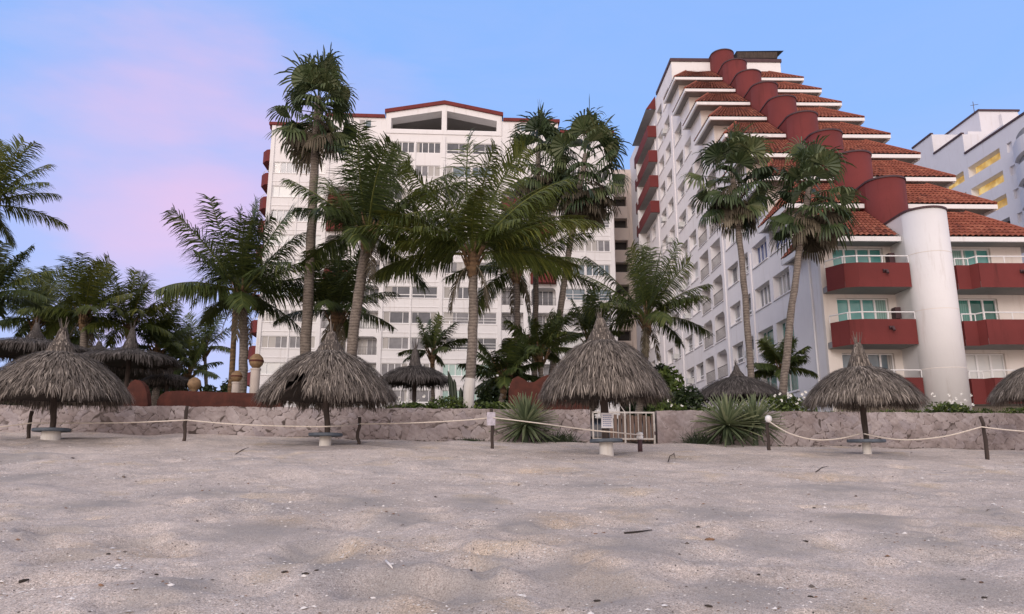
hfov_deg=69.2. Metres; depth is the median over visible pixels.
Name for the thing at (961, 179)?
corridor window
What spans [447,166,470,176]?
window
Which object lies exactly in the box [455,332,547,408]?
coconut palm
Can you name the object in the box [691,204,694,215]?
window
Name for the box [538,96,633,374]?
fan palm
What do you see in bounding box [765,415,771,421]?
lamp
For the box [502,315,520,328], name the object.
balcony door
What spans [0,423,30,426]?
rope
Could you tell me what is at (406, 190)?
window
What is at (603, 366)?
palapa
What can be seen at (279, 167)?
window
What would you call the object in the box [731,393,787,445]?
agave
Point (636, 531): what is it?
stick
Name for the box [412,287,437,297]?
window
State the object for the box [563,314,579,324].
window
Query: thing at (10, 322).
coconut palm
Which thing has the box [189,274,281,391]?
slim palm
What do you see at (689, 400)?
shrub
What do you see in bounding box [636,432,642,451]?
bollard light
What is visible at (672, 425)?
stone wall
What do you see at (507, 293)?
balcony door
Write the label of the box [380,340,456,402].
palapa
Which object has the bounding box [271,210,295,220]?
window
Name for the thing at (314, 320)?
window
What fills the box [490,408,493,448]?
rope post
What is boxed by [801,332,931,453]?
palapa
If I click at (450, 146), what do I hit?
window
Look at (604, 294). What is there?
window
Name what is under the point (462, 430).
stone wall
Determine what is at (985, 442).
rope post
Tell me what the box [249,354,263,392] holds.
pillar
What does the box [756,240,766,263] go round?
window
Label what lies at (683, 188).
window
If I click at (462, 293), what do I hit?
window
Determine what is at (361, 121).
window
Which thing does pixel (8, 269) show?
coconut palm
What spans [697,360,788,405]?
palapa
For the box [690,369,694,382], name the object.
window
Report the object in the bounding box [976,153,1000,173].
corridor window
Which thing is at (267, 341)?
window
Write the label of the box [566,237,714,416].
coconut palm
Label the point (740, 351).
window
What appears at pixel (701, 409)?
shrub
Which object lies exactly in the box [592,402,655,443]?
gate
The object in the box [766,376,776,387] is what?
window
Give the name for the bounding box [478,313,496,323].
window
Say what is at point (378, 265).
balcony door
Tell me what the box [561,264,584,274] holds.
window
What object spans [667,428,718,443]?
weed clump
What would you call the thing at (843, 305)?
sliding door
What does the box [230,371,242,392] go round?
pillar
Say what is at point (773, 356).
coconut palm
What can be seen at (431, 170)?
window
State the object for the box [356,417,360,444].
rope post
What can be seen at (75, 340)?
coconut palm
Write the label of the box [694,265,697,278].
window
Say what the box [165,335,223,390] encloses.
coconut palm
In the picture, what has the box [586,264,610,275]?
window
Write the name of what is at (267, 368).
window
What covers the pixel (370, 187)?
coconut palm
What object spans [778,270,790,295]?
window
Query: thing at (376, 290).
balcony door
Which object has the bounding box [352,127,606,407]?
coconut palm
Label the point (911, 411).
hedge
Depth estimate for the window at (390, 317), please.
82.50 m
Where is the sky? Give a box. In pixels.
[0,0,1023,392]
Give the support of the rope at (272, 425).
attached to the rope post at (185, 423)
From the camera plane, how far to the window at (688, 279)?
70.39 m
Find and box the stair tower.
[612,169,636,418]
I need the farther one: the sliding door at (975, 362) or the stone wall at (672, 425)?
the sliding door at (975, 362)
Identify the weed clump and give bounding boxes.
[459,437,488,440]
[532,426,583,442]
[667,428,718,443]
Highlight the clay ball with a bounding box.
[187,377,200,390]
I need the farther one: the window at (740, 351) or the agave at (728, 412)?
the window at (740, 351)
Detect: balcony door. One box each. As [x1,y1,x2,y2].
[357,339,376,354]
[359,313,377,328]
[364,288,378,301]
[367,264,379,277]
[502,290,520,304]
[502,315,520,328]
[532,291,553,305]
[532,315,553,330]
[537,366,548,376]
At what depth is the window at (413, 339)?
82.02 m
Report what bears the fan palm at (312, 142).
on the ground
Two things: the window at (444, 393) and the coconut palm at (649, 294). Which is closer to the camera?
the coconut palm at (649, 294)
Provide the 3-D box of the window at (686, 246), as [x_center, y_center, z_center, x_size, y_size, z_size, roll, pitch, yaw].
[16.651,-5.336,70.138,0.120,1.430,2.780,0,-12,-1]
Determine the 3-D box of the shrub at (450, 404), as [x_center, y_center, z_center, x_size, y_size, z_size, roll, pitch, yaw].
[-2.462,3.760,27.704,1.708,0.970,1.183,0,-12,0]
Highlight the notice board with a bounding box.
[601,413,612,427]
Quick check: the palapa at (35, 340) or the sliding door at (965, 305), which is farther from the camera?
the sliding door at (965, 305)
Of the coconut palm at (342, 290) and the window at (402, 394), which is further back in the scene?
the window at (402, 394)
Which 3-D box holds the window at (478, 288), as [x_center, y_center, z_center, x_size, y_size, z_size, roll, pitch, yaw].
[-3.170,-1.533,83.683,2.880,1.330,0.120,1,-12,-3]
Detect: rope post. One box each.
[26,411,33,438]
[182,406,188,440]
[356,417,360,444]
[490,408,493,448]
[765,422,770,449]
[979,416,989,459]
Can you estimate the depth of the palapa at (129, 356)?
29.08 m
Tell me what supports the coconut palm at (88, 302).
on the ground
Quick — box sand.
[0,431,1023,613]
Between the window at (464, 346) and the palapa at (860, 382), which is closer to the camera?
the palapa at (860, 382)
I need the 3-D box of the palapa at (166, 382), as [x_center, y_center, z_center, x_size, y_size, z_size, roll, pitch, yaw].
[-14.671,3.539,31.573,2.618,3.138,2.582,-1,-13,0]
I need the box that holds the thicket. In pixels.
[149,372,202,396]
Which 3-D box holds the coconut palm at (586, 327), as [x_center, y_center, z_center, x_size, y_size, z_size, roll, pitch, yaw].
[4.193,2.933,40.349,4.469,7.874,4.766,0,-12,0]
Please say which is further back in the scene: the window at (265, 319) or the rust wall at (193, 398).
the window at (265, 319)
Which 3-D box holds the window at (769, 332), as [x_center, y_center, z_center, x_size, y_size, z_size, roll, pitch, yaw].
[16.981,2.157,48.549,0.120,1.430,2.780,0,-12,-1]
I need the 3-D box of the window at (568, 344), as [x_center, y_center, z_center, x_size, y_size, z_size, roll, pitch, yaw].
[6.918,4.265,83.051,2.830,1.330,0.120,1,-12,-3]
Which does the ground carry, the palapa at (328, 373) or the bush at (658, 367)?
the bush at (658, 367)
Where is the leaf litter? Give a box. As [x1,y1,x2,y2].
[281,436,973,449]
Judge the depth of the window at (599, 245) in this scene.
85.70 m
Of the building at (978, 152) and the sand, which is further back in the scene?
the building at (978, 152)
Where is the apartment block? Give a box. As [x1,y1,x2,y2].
[247,100,619,418]
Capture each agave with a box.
[489,392,559,443]
[690,393,764,446]
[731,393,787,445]
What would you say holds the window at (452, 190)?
in the apartment block
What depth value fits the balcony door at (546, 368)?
83.33 m
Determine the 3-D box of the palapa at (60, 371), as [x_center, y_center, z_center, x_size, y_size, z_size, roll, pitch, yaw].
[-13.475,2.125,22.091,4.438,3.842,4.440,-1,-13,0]
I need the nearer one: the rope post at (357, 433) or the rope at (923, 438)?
the rope at (923, 438)
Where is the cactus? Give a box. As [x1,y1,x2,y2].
[448,371,463,407]
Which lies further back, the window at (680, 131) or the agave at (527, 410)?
the window at (680, 131)
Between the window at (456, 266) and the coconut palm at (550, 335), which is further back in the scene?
the window at (456, 266)
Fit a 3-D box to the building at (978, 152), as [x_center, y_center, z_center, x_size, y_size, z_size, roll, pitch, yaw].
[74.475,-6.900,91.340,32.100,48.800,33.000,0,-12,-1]
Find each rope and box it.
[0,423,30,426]
[31,419,186,423]
[187,420,359,426]
[360,418,486,423]
[493,417,639,435]
[770,422,860,440]
[863,426,981,439]
[981,426,1023,431]
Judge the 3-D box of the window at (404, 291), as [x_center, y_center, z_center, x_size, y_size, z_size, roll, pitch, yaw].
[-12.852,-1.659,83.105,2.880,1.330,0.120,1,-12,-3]
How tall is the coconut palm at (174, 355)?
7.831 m
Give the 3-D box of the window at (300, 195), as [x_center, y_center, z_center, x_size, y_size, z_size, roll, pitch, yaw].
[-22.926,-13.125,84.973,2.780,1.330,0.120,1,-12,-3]
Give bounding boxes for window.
[260,362,285,374]
[261,336,287,347]
[263,310,288,321]
[267,259,292,269]
[269,234,293,245]
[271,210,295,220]
[272,186,296,196]
[274,162,298,172]
[289,336,315,347]
[291,310,316,321]
[296,235,320,245]
[297,213,321,221]
[299,186,323,197]
[302,163,324,173]
[359,120,371,125]
[381,363,407,374]
[382,337,408,348]
[383,311,409,322]
[384,286,409,297]
[390,142,414,152]
[391,189,412,198]
[391,390,406,401]
[409,390,430,401]
[411,312,436,323]
[411,337,430,349]
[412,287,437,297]
[413,262,435,272]
[416,142,440,152]
[416,165,439,175]
[421,364,435,369]
[442,364,465,375]
[442,390,462,401]
[443,312,468,323]
[443,338,467,349]
[444,287,468,298]
[445,262,466,273]
[447,143,470,153]
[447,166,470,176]
[447,190,468,200]
[473,144,496,154]
[473,167,496,177]
[477,287,496,298]
[477,338,495,349]
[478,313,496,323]
[514,124,525,130]
[560,240,583,250]
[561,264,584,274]
[562,339,585,347]
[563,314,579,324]
[565,289,584,299]
[586,240,609,250]
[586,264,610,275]
[587,289,610,300]
[678,126,681,139]
[679,155,682,166]
[681,184,684,196]
[684,243,687,257]
[685,275,689,287]
[688,336,692,351]
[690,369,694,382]
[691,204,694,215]
[693,233,696,246]
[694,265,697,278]
[698,332,701,345]
[700,364,703,379]
[716,115,740,116]
[730,229,735,245]
[732,264,738,283]
[734,304,741,322]
[737,343,743,362]
[745,256,748,272]
[749,297,751,313]
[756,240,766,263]
[760,284,770,306]
[763,328,773,344]
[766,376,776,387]
[775,226,785,249]
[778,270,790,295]
[781,321,794,341]
[787,367,798,391]
[949,176,964,188]
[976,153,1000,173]
[979,175,1003,194]
[997,198,1007,209]
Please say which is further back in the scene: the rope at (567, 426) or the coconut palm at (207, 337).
the coconut palm at (207, 337)
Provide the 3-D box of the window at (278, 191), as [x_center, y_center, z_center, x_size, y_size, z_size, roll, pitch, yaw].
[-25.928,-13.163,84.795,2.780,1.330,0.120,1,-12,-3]
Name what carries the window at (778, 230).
in the terraced hotel at (919, 283)
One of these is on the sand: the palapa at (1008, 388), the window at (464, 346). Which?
the palapa at (1008, 388)
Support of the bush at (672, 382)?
on the ground
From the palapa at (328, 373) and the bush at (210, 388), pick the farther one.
the bush at (210, 388)
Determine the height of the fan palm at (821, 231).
14.108 m
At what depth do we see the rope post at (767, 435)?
23.23 m
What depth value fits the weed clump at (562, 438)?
26.00 m
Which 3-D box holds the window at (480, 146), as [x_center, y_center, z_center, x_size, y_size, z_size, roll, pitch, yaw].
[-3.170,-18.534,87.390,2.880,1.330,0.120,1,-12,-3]
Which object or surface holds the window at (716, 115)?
in the terraced hotel at (919, 283)
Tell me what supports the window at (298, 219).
in the apartment block
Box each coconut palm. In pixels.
[0,133,68,249]
[0,240,60,320]
[0,265,94,404]
[15,252,139,405]
[20,298,106,405]
[77,266,182,380]
[119,305,200,405]
[143,193,341,392]
[148,330,203,370]
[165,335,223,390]
[177,307,238,385]
[267,235,401,407]
[279,120,471,407]
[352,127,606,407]
[398,312,467,401]
[443,188,600,342]
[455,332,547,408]
[497,308,585,377]
[560,289,625,417]
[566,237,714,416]
[745,335,818,381]
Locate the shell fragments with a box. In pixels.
[0,440,1023,613]
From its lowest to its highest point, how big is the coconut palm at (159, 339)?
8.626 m
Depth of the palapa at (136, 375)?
36.37 m
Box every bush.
[201,378,227,391]
[474,376,508,408]
[625,363,674,418]
[647,365,685,418]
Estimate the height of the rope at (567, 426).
0.611 m
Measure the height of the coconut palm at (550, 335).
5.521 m
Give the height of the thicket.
4.884 m
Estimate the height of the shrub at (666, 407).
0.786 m
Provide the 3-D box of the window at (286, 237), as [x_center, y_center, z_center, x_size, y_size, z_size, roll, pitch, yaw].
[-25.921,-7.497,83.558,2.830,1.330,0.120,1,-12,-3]
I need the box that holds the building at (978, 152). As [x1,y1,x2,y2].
[911,104,1023,262]
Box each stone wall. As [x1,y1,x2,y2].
[0,404,590,441]
[655,410,693,443]
[693,410,1023,450]
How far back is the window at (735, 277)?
56.08 m
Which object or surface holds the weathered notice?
attached to the rope post at (492, 435)
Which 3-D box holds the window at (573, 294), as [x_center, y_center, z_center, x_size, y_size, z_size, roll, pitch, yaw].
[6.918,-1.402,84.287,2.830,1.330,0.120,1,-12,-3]
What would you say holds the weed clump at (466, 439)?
on the sand
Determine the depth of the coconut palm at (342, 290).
34.35 m
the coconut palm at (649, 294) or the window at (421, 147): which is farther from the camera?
the window at (421, 147)
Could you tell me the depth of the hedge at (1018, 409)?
29.39 m
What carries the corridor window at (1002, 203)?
in the building at (978, 152)
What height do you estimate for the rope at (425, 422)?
0.206 m
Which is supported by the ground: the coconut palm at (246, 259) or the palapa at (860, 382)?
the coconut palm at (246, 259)
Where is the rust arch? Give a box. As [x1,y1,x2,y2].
[126,380,151,406]
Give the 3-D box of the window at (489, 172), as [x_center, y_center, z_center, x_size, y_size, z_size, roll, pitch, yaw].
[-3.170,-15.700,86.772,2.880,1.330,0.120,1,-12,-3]
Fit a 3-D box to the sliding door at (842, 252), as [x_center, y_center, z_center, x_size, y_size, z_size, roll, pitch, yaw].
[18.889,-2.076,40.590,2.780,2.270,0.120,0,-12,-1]
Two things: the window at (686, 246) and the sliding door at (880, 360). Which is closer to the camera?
the sliding door at (880, 360)
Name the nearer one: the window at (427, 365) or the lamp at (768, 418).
the lamp at (768, 418)
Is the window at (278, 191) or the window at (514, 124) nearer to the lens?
the window at (278, 191)
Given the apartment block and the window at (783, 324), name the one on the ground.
the apartment block
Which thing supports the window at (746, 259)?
in the terraced hotel at (919, 283)
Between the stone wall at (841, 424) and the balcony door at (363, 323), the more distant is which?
the balcony door at (363, 323)
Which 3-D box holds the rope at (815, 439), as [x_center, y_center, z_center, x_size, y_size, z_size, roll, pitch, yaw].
[9.197,3.734,22.502,2.626,0.654,0.793,-3,-13,15]
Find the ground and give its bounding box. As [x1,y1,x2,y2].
[590,418,655,437]
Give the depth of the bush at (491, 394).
41.57 m
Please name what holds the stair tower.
on the ground
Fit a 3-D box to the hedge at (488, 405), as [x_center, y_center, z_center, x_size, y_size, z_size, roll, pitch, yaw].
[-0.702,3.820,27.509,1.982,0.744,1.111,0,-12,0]
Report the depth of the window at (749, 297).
52.71 m
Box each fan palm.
[263,42,361,406]
[500,99,578,375]
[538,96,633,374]
[678,122,780,400]
[764,134,867,400]
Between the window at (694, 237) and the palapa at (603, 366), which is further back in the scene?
the window at (694, 237)
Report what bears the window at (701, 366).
in the terraced hotel at (919, 283)
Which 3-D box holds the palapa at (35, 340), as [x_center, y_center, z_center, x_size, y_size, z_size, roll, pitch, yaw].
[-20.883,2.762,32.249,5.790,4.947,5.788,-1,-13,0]
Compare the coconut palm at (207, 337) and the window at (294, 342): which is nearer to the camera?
the coconut palm at (207, 337)
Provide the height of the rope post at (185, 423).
1.162 m
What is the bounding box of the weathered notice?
[487,412,494,424]
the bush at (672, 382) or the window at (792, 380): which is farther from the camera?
the window at (792, 380)
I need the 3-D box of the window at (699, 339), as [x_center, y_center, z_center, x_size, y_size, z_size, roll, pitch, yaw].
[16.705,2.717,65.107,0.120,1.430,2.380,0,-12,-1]
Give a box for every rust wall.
[157,391,282,407]
[509,375,588,409]
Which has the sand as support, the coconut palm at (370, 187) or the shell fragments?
the shell fragments
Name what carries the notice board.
attached to the palapa at (603, 366)
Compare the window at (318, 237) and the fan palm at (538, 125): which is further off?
the window at (318, 237)
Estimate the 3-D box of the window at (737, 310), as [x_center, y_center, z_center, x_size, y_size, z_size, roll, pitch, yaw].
[16.883,0.470,54.801,0.120,1.430,2.480,0,-12,-1]
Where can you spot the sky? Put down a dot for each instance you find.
(141, 108)
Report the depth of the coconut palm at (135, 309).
44.70 m
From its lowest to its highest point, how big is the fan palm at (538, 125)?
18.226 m
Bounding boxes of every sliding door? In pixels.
[832,249,881,265]
[837,299,887,320]
[842,354,893,375]
[952,249,989,265]
[958,299,997,320]
[965,354,1005,378]
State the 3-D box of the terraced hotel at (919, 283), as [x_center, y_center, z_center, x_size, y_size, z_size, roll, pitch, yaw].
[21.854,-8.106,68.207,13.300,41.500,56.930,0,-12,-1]
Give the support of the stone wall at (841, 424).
on the sand
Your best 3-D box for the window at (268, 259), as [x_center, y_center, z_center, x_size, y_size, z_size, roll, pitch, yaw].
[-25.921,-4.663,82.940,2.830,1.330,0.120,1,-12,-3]
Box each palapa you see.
[0,316,93,403]
[0,317,135,439]
[77,335,162,405]
[81,321,186,405]
[140,369,189,392]
[251,320,399,445]
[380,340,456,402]
[537,308,673,455]
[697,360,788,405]
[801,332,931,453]
[985,368,1023,409]
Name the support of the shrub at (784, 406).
on the ground
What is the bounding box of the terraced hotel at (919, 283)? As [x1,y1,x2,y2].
[630,48,1023,412]
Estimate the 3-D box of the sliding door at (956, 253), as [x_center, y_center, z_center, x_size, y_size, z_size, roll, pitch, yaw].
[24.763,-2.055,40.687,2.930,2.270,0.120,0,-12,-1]
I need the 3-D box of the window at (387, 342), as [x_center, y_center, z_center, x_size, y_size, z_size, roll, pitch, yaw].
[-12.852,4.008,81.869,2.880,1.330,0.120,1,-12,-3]
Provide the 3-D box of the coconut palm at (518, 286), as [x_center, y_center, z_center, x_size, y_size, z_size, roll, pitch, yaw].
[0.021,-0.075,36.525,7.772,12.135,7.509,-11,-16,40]
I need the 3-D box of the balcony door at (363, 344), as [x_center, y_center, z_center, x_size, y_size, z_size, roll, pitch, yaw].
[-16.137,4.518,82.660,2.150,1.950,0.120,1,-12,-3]
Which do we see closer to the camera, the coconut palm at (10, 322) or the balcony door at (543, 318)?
the coconut palm at (10, 322)
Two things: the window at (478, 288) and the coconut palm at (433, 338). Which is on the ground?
the coconut palm at (433, 338)
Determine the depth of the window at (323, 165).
85.58 m
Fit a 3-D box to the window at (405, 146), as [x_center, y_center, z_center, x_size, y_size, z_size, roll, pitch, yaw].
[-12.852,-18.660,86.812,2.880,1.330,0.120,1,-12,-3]
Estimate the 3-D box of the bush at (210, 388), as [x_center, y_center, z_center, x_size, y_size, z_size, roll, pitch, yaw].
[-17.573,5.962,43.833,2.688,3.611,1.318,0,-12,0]
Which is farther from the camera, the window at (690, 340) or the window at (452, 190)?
the window at (452, 190)
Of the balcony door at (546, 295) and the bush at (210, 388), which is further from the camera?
the balcony door at (546, 295)
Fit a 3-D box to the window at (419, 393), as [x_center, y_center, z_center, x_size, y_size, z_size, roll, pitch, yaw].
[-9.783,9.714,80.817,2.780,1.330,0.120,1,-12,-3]
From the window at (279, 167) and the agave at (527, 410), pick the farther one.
the window at (279, 167)
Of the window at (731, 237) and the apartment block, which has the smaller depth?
the window at (731, 237)
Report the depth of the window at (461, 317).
82.89 m
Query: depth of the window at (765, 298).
49.73 m
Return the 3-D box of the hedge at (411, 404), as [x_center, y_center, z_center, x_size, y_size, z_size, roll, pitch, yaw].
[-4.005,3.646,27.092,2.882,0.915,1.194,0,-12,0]
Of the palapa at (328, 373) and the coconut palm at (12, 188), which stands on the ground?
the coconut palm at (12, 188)
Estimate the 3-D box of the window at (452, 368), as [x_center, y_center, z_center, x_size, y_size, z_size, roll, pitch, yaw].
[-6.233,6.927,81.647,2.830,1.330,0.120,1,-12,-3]
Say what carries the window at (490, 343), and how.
in the apartment block
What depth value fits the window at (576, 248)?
85.51 m
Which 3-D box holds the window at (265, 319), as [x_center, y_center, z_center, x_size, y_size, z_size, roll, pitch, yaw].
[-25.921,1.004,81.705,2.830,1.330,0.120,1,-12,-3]
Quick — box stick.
[624,530,650,533]
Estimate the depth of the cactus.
28.09 m
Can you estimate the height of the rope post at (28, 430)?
0.935 m
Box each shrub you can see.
[425,395,467,408]
[649,399,687,414]
[667,385,703,409]
[688,405,715,410]
[761,391,819,411]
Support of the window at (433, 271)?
in the apartment block
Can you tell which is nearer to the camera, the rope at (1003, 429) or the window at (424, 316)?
the rope at (1003, 429)
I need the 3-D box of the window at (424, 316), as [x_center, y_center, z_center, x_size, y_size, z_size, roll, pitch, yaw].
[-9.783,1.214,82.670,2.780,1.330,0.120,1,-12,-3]
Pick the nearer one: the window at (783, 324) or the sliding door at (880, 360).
the sliding door at (880, 360)
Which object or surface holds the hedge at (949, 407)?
on the ground
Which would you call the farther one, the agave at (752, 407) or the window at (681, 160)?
the window at (681, 160)
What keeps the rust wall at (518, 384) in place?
on the ground
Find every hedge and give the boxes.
[379,395,440,408]
[467,401,516,409]
[807,409,924,412]
[924,392,974,412]
[970,407,1023,413]
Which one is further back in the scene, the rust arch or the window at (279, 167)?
the window at (279, 167)
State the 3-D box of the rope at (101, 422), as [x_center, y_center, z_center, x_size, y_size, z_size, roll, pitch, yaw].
[-12.151,3.463,22.436,4.578,0.136,0.077,1,-12,-2]
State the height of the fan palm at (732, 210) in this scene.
14.830 m
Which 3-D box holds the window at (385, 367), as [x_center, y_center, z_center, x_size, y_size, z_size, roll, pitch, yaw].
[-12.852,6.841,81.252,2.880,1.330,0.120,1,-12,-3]
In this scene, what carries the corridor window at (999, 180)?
in the building at (978, 152)
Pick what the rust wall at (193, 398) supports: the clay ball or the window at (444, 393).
the clay ball

